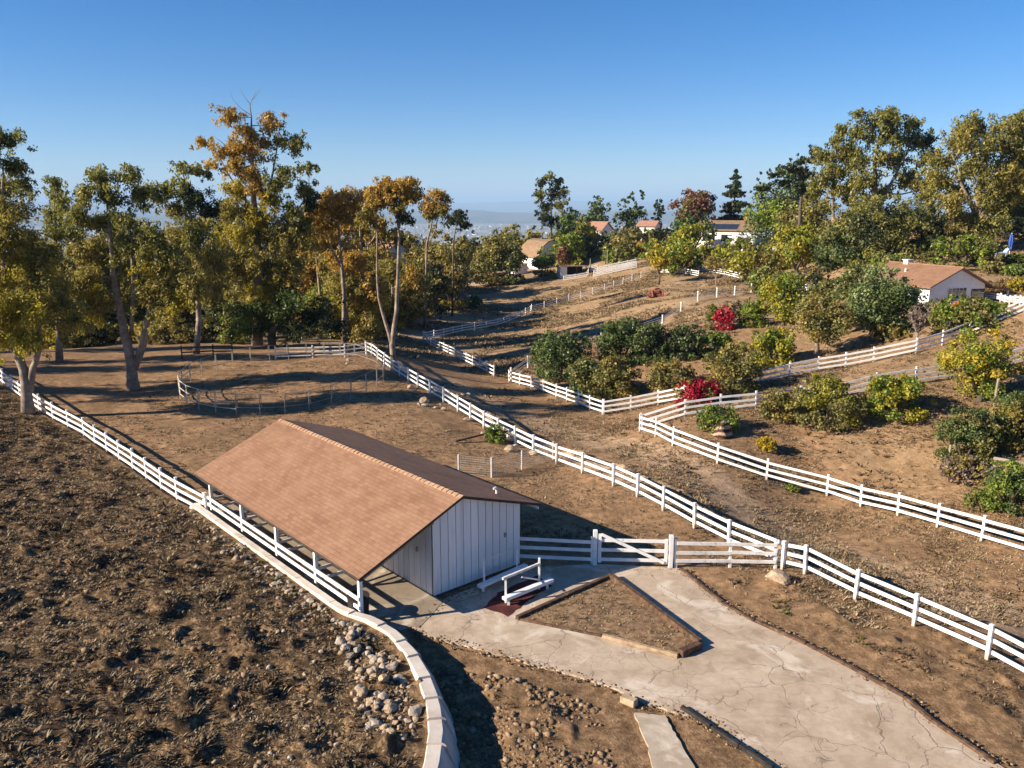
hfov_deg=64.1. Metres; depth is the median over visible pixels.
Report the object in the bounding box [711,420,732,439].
boulder
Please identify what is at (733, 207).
conifer
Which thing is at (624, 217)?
ridge tree
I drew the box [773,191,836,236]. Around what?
ridge tree
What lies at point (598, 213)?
ridge tree
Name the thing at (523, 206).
mountains
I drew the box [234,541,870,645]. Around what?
green weeds
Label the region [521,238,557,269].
gambrel barn
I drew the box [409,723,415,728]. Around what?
rock
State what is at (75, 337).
woodland bush
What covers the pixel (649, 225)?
house
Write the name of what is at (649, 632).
dry weeds
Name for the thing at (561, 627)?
border timber
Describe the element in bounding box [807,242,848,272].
ridge tree
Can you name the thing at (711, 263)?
tree
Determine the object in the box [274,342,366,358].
rail fence
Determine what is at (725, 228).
house
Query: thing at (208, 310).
bush
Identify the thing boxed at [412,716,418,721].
rock
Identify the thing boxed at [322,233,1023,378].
dry grass
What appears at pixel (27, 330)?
woodland bush
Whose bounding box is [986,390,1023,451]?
bush
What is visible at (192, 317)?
woodland tree
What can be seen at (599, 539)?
farm gate
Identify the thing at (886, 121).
eucalyptus tree
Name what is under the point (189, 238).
eucalyptus tree
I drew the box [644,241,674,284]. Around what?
ridge tree
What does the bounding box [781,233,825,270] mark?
ridge tree
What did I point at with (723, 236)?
window
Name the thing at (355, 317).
olive tree
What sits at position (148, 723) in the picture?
dry brush
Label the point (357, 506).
barn
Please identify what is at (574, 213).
ridge tree
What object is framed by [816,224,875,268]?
ridge tree
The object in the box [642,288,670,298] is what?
scrap heap
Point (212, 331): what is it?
bush
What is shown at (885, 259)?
bush
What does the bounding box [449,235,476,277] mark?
woodland bush
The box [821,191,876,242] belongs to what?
bush
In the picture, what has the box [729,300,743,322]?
bush
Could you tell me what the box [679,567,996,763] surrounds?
border timber
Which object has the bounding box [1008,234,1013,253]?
parasol
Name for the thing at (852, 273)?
garden tree
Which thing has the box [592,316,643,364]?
bush
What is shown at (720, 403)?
rail fence
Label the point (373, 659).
rock
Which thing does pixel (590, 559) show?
rail fence
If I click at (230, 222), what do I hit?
woodland tree
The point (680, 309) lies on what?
rail fence
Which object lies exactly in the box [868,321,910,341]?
bush
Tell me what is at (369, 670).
rock
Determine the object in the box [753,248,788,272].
ridge bush
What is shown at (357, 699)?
rock
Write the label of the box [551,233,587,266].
ridge bush
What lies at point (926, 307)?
bare tree
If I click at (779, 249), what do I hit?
ridge bush
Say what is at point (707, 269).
rail fence
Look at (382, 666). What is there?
rock
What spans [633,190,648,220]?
ridge tree
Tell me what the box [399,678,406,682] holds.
rock
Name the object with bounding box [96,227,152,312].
woodland tree
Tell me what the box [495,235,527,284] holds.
bush
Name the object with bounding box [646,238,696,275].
ridge tree
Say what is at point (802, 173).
cedar tree
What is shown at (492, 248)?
bush
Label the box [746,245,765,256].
ridge bush
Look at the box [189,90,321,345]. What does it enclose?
eucalyptus tree
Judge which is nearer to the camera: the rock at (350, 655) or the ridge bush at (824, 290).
the rock at (350, 655)
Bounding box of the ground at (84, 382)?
[0,212,1023,767]
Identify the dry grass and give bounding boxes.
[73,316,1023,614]
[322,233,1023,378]
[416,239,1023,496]
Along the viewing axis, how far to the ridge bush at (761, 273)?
116.86 m
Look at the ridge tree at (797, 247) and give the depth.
129.77 m
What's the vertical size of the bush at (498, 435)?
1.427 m
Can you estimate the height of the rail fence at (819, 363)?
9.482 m
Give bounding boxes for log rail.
[992,457,1023,474]
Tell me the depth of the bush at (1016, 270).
92.86 m
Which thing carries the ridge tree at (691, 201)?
on the ground at (84, 382)
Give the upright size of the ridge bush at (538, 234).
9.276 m
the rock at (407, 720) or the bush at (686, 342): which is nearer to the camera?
the rock at (407, 720)
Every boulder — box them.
[407,385,415,388]
[419,396,429,402]
[504,445,517,451]
[528,448,539,455]
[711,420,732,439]
[765,569,790,585]
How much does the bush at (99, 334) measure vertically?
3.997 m
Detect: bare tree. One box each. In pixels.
[907,303,933,339]
[922,301,936,329]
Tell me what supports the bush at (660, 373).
on the ground at (84, 382)
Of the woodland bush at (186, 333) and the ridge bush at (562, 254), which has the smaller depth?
the woodland bush at (186, 333)
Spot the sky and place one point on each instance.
(476, 101)
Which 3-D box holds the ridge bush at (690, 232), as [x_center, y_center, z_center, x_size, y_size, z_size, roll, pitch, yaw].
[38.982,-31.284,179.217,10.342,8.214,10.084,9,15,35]
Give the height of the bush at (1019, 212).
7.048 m
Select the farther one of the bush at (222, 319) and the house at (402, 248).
the house at (402, 248)
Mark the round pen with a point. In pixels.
(215, 406)
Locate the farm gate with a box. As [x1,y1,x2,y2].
[593,529,673,567]
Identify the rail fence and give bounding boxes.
[0,369,207,509]
[180,344,233,358]
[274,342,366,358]
[276,332,330,342]
[365,340,1023,671]
[422,332,494,376]
[423,306,530,338]
[508,370,602,414]
[510,283,751,379]
[520,536,592,564]
[531,271,641,309]
[563,268,588,280]
[593,261,636,276]
[597,259,635,272]
[603,299,1023,414]
[639,414,1023,549]
[640,386,815,430]
[661,268,698,275]
[674,538,777,568]
[698,265,739,278]
[844,347,1023,393]
[984,291,1023,305]
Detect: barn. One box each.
[194,419,540,614]
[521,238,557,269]
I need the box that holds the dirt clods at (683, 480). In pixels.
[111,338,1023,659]
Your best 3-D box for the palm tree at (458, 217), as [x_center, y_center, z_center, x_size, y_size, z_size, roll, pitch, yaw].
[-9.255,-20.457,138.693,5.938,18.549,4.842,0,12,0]
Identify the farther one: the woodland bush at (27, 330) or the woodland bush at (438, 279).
the woodland bush at (438, 279)
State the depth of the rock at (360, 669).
25.07 m
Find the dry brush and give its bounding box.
[0,413,403,767]
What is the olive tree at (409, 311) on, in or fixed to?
on the ground at (84, 382)
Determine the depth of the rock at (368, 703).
23.30 m
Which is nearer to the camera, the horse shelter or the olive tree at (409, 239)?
the olive tree at (409, 239)
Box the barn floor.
[208,503,443,630]
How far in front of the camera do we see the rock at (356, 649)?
26.06 m
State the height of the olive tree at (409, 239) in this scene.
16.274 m
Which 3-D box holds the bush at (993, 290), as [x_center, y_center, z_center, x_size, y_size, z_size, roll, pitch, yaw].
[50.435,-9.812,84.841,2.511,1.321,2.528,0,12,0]
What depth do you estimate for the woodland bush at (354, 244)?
154.75 m
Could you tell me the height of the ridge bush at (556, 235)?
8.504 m
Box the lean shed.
[511,263,527,274]
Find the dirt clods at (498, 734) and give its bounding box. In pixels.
[430,579,747,767]
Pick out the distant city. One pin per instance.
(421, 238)
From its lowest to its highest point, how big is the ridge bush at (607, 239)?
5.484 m
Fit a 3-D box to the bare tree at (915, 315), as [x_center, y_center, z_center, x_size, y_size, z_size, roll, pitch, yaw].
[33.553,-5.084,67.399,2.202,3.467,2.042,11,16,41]
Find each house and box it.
[362,241,409,262]
[582,221,613,241]
[636,220,661,239]
[697,216,761,246]
[858,259,1010,304]
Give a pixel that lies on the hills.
(481, 217)
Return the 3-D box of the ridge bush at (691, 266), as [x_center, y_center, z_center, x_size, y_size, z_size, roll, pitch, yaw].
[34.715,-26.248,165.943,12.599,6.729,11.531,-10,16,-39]
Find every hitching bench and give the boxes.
[477,547,527,591]
[502,557,553,604]
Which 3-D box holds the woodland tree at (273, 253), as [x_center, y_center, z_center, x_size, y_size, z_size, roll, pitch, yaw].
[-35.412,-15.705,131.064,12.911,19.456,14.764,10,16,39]
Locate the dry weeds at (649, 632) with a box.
[524,579,689,649]
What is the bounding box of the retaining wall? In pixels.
[190,503,459,767]
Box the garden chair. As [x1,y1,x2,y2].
[995,247,1010,256]
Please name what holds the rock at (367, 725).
on the ground at (84, 382)
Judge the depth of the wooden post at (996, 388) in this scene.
50.64 m
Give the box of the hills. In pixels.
[13,209,968,225]
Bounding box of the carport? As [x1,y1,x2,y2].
[728,235,768,250]
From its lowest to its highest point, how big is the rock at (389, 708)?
0.269 m
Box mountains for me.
[17,199,983,212]
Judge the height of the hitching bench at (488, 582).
1.170 m
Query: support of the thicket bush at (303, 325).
on the ground at (84, 382)
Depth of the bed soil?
29.35 m
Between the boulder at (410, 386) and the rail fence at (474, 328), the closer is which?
the boulder at (410, 386)
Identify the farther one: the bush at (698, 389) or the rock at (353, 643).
the bush at (698, 389)
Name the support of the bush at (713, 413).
on the ground at (84, 382)
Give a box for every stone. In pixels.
[275,572,282,576]
[284,588,292,593]
[306,598,313,603]
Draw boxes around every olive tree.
[313,245,391,343]
[351,228,425,296]
[373,257,432,328]
[404,241,470,300]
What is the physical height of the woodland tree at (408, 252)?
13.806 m
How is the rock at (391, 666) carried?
on the ground at (84, 382)
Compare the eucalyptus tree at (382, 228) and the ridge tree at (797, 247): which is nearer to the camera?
the eucalyptus tree at (382, 228)
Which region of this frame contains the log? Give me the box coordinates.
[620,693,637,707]
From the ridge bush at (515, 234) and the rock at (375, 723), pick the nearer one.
the rock at (375, 723)
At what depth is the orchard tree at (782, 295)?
85.06 m
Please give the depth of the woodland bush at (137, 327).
97.98 m
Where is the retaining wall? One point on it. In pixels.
(442, 750)
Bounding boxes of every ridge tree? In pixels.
[552,212,575,236]
[562,207,584,231]
[583,195,616,223]
[583,234,612,257]
[613,191,642,229]
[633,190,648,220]
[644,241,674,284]
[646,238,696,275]
[651,198,665,227]
[667,188,720,221]
[669,209,717,237]
[724,240,766,285]
[740,164,819,247]
[762,222,818,273]
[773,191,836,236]
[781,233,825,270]
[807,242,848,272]
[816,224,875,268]
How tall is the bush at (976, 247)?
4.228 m
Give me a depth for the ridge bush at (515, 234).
220.38 m
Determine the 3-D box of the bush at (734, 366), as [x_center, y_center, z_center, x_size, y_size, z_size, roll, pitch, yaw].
[17.098,-1.276,62.435,4.998,4.252,5.008,0,12,0]
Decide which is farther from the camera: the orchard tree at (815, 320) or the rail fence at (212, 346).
the rail fence at (212, 346)
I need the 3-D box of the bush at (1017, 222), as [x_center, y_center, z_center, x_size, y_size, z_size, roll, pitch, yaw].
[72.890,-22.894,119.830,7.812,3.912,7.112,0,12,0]
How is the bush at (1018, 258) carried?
on the ground at (84, 382)
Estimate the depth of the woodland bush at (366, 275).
111.92 m
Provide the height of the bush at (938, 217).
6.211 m
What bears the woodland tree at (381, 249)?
on the ground at (84, 382)
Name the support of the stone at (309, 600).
on the ground at (84, 382)
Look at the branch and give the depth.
52.20 m
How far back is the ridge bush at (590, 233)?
206.71 m
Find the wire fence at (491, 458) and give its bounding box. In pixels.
[458,441,553,477]
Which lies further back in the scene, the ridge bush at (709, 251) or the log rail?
the ridge bush at (709, 251)
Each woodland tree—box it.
[1,229,66,340]
[65,237,129,336]
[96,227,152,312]
[114,216,204,327]
[156,215,242,327]
[190,209,270,319]
[252,226,295,307]
[283,248,336,320]
[354,243,401,292]
[388,252,436,321]
[400,240,412,277]
[414,224,457,297]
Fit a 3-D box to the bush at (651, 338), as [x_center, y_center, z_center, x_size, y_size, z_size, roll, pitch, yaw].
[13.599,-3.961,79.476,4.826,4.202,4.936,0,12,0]
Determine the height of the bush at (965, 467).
1.556 m
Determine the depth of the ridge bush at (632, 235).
199.81 m
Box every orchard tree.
[756,267,809,325]
[789,295,855,356]
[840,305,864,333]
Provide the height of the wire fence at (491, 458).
1.692 m
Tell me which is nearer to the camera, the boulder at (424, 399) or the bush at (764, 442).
the bush at (764, 442)
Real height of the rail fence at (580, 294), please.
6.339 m
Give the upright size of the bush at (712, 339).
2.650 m
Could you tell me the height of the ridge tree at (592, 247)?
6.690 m
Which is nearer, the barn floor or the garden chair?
the barn floor
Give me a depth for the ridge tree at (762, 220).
168.65 m
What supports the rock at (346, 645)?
on the ground at (84, 382)
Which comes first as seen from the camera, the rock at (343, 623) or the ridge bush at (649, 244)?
the rock at (343, 623)
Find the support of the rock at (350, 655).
on the ground at (84, 382)
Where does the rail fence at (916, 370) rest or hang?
on the ground at (84, 382)
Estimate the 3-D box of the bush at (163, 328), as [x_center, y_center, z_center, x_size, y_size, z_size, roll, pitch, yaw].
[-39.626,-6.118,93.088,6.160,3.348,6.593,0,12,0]
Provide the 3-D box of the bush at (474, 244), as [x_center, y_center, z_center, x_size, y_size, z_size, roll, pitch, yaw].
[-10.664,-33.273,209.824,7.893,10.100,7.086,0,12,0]
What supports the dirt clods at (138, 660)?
on the ground at (84, 382)
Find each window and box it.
[702,234,714,241]
[721,234,731,241]
[947,287,966,298]
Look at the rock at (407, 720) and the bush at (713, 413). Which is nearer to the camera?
the rock at (407, 720)
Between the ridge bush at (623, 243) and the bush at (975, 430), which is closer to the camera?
the bush at (975, 430)
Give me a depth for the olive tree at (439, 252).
148.13 m
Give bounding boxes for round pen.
[177,342,384,414]
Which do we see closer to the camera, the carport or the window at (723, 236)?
the carport
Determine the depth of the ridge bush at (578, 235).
200.49 m
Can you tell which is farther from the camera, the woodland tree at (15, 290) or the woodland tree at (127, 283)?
the woodland tree at (127, 283)
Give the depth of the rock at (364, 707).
23.02 m
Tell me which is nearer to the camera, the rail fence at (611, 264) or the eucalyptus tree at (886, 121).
the eucalyptus tree at (886, 121)
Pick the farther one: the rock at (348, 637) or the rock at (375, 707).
the rock at (348, 637)
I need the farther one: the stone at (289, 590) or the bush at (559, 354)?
the bush at (559, 354)
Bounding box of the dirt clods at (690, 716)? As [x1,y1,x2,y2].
[412,569,1013,767]
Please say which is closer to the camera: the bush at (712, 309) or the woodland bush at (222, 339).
the bush at (712, 309)
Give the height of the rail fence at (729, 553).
1.607 m
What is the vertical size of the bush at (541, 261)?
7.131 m
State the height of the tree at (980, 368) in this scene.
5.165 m
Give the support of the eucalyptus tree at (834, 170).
on the ground at (84, 382)
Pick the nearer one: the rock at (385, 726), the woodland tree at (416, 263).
the rock at (385, 726)
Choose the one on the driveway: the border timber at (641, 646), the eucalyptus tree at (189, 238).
the border timber at (641, 646)
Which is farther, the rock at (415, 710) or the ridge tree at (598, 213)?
the ridge tree at (598, 213)
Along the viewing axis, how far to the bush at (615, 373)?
68.83 m
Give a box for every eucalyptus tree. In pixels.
[0,125,96,413]
[25,175,100,361]
[56,161,213,390]
[140,160,234,353]
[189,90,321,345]
[283,220,348,337]
[298,185,367,344]
[318,212,405,338]
[354,175,424,364]
[418,186,454,328]
[805,119,866,257]
[843,105,946,211]
[915,108,1023,249]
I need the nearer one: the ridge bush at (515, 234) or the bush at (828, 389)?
the bush at (828, 389)
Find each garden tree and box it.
[830,258,868,301]
[842,263,928,337]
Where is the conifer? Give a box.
[716,169,751,219]
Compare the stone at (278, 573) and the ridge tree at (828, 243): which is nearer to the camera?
the stone at (278, 573)
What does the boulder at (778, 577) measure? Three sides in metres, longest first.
1.119 x 0.986 x 0.710 m
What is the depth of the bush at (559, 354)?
78.07 m
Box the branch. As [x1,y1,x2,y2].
[455,433,484,441]
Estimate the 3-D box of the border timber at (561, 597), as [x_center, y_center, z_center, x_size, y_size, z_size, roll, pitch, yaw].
[2.026,8.015,30.902,5.016,0.171,0.184,-11,16,-41]
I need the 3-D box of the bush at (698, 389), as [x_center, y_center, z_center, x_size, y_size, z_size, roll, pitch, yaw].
[12.948,0.674,58.029,2.957,2.438,2.965,-5,13,-22]
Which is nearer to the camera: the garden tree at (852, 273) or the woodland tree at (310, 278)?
the garden tree at (852, 273)
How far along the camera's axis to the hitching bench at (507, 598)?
30.86 m
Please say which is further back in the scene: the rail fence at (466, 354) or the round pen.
the rail fence at (466, 354)
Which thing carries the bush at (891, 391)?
on the ground at (84, 382)
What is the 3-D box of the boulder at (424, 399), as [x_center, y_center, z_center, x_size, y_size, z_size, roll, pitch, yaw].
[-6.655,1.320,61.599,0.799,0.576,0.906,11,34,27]
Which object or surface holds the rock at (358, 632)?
on the ground at (84, 382)
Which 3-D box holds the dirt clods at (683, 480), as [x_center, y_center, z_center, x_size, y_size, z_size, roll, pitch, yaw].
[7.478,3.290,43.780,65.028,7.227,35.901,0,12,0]
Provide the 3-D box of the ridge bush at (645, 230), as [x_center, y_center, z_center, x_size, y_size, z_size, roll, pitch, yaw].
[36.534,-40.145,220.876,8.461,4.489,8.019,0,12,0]
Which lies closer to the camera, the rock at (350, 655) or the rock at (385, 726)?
the rock at (385, 726)
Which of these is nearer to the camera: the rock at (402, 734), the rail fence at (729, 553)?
the rock at (402, 734)
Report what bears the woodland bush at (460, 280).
on the ground at (84, 382)
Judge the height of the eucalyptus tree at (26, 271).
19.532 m
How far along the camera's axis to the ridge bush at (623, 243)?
191.40 m
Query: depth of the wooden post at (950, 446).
45.89 m
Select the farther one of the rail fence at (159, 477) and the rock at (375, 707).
the rail fence at (159, 477)
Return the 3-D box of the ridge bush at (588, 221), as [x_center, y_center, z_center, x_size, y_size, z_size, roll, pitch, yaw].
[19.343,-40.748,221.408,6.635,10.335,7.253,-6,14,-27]
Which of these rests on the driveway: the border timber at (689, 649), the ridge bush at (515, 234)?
the border timber at (689, 649)
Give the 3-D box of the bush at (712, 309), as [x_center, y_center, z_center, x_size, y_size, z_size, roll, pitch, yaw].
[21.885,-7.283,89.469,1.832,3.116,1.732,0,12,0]
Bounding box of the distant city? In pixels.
[59,222,672,263]
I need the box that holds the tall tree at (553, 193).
[531,170,570,238]
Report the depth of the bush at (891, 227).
106.83 m
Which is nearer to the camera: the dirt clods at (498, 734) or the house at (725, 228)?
the dirt clods at (498, 734)
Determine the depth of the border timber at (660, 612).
29.67 m
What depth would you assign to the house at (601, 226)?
231.06 m
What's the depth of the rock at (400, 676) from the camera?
24.71 m
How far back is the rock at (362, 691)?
23.71 m
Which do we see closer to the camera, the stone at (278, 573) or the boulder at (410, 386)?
the stone at (278, 573)
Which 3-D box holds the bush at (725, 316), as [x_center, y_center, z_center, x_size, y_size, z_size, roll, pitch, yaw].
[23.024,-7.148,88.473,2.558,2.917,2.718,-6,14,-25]
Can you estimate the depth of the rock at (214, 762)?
20.98 m
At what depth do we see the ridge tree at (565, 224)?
210.64 m
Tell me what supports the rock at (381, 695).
on the ground at (84, 382)
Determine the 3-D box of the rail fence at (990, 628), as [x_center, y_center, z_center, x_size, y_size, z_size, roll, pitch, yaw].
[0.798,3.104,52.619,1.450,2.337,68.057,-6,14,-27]
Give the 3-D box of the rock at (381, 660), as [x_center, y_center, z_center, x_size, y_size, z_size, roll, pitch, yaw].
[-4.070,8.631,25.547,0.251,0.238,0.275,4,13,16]
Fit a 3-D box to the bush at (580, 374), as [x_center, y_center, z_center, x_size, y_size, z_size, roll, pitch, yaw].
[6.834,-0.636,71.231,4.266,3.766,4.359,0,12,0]
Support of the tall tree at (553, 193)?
on the ground at (84, 382)
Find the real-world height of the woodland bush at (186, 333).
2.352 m
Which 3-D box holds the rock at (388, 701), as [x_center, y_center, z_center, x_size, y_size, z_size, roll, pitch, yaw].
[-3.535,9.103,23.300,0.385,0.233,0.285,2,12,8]
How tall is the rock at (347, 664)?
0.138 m
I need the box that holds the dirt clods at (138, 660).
[0,397,417,767]
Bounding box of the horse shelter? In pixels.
[557,265,586,278]
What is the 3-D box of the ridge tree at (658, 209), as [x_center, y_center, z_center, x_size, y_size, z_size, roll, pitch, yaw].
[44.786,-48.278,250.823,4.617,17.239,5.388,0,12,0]
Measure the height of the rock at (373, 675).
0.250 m
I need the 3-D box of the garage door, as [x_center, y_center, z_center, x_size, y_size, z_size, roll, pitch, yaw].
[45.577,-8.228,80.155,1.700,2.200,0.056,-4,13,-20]
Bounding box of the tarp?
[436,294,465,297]
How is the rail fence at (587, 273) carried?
on the ground at (84, 382)
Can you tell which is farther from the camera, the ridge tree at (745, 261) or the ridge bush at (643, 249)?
the ridge bush at (643, 249)
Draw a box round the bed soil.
[523,579,691,652]
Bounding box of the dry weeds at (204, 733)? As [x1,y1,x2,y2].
[0,387,419,767]
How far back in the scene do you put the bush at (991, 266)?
94.72 m
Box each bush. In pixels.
[2,323,46,342]
[35,328,85,348]
[42,319,113,347]
[87,322,134,344]
[127,321,155,340]
[134,318,193,344]
[166,324,209,342]
[183,314,228,341]
[200,289,220,327]
[217,300,252,339]
[217,330,249,343]
[264,303,306,332]
[299,282,359,338]
[337,225,364,290]
[355,269,392,335]
[418,254,454,317]
[435,256,470,308]
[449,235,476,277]
[463,235,483,270]
[468,233,508,285]
[468,294,482,307]
[483,423,507,444]
[486,223,524,264]
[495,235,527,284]
[513,229,546,249]
[528,329,593,381]
[531,246,556,276]
[545,232,561,239]
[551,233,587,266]
[555,244,571,266]
[563,229,587,260]
[566,355,610,398]
[567,223,603,256]
[570,257,584,264]
[574,214,594,231]
[589,353,641,400]
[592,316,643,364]
[597,228,626,247]
[599,240,642,259]
[600,245,632,263]
[610,228,640,249]
[613,226,651,242]
[629,321,673,364]
[632,242,647,253]
[633,238,666,258]
[639,227,662,241]
[643,227,672,240]
[643,357,698,390]
[654,238,704,271]
[664,324,706,361]
[665,222,713,253]
[672,377,716,410]
[692,245,715,264]
[696,404,745,433]
[698,331,733,358]
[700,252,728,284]
[701,340,768,394]
[703,304,718,329]
[706,378,726,400]
[711,243,739,262]
[711,248,739,269]
[711,305,736,329]
[721,236,749,250]
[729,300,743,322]
[736,298,771,327]
[741,325,796,367]
[745,265,781,291]
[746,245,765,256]
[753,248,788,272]
[756,436,777,451]
[758,387,802,421]
[765,223,812,269]
[782,269,832,292]
[783,372,870,434]
[785,483,800,492]
[806,278,847,301]
[817,192,951,261]
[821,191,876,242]
[859,372,937,422]
[865,251,913,267]
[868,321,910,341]
[906,208,947,248]
[917,251,942,260]
[919,293,1012,334]
[921,233,1009,268]
[931,406,1003,468]
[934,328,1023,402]
[934,453,993,485]
[963,487,1003,512]
[973,457,1023,515]
[976,260,1007,273]
[985,283,1011,294]
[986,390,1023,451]
[989,216,1023,240]
[991,196,1023,229]
[1000,263,1023,276]
[1001,252,1023,264]
[1004,277,1023,291]
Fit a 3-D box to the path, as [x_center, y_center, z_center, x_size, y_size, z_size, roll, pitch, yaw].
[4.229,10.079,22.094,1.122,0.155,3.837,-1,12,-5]
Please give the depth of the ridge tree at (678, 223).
186.94 m
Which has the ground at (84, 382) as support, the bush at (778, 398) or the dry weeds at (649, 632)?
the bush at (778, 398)
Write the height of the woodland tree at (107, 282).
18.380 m
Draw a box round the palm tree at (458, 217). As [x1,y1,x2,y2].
[441,208,474,315]
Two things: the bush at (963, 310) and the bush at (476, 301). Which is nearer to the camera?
the bush at (963, 310)
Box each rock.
[211,760,219,764]
[335,636,346,645]
[339,621,347,626]
[340,643,350,648]
[344,662,351,666]
[345,629,355,639]
[345,634,354,640]
[346,652,353,657]
[351,641,356,647]
[353,647,360,652]
[353,697,361,702]
[354,629,360,637]
[355,667,364,673]
[356,687,367,697]
[358,703,366,711]
[364,721,373,729]
[366,667,372,673]
[366,700,371,706]
[368,673,376,681]
[369,655,380,663]
[369,718,381,728]
[373,704,378,710]
[377,657,385,662]
[377,691,388,700]
[378,674,388,682]
[379,663,387,671]
[379,723,391,729]
[383,699,393,705]
[383,704,397,712]
[385,662,397,670]
[393,674,402,680]
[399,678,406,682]
[399,732,406,738]
[404,718,411,722]
[408,704,421,716]
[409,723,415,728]
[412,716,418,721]
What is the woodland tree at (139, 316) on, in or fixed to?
on the ground at (84, 382)
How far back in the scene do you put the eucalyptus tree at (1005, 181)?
107.37 m
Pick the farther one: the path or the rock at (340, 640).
the rock at (340, 640)
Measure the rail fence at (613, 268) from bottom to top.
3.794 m
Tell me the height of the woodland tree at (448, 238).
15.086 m
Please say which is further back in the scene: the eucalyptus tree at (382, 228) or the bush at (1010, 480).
the eucalyptus tree at (382, 228)
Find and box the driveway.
[412,564,1003,767]
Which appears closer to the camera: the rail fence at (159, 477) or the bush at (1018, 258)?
the rail fence at (159, 477)
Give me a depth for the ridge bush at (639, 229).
217.00 m
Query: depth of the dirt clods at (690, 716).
26.20 m
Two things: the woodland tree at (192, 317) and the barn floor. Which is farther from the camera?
the woodland tree at (192, 317)
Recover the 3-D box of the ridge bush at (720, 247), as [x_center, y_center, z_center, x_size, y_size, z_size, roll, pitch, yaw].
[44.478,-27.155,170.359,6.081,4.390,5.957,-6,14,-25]
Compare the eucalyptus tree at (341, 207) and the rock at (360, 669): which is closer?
the rock at (360, 669)
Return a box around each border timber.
[515,574,608,620]
[520,618,601,636]
[602,633,678,657]
[608,573,702,642]
[678,641,701,657]
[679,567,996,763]
[681,705,773,767]
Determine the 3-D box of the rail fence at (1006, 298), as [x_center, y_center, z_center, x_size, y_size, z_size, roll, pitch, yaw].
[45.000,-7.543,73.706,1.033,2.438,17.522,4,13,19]
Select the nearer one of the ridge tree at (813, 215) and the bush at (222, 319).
the bush at (222, 319)
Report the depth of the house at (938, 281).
79.38 m
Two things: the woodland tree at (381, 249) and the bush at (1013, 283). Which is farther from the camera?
the woodland tree at (381, 249)
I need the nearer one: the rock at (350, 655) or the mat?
the rock at (350, 655)
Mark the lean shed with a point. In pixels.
(523, 269)
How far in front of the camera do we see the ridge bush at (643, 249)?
195.03 m
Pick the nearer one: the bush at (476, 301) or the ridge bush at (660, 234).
the bush at (476, 301)
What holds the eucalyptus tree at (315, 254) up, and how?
on the ground at (84, 382)
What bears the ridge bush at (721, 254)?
on the ground at (84, 382)
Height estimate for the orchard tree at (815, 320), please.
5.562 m
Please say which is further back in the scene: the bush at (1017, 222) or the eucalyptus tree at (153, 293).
the bush at (1017, 222)
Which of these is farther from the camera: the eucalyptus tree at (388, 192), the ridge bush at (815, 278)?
the ridge bush at (815, 278)
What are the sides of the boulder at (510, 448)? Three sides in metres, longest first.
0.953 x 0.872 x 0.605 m
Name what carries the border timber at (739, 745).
on the driveway
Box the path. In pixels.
[634,713,694,767]
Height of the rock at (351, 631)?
0.268 m
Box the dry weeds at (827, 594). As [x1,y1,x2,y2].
[425,522,1023,767]
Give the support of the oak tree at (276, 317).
on the ground at (84, 382)
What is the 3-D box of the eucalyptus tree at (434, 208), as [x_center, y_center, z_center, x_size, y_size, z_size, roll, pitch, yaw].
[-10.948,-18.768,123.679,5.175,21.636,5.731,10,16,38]
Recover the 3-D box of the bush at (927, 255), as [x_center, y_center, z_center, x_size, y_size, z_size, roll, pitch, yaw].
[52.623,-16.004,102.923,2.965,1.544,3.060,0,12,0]
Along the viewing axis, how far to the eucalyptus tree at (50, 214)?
72.43 m
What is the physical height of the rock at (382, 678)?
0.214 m
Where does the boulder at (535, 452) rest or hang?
on the ground at (84, 382)
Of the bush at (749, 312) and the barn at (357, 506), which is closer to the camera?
the barn at (357, 506)
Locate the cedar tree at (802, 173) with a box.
[750,144,822,233]
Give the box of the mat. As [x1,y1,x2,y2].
[483,576,551,616]
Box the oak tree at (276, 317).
[224,284,348,347]
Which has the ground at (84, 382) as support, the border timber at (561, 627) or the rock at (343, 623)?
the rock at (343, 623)
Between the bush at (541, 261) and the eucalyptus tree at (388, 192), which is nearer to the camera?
the eucalyptus tree at (388, 192)
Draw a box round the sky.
[0,0,1023,205]
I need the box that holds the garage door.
[970,288,984,299]
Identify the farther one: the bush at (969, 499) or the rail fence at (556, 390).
the rail fence at (556, 390)
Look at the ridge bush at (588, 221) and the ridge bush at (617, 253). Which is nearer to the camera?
the ridge bush at (617, 253)
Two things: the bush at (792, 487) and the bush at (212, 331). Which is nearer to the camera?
the bush at (792, 487)
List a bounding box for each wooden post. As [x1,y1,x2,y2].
[946,440,952,466]
[992,376,999,408]
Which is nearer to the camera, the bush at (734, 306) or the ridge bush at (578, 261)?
the bush at (734, 306)
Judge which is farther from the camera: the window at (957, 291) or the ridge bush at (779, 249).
the ridge bush at (779, 249)
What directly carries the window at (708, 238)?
in the house at (725, 228)

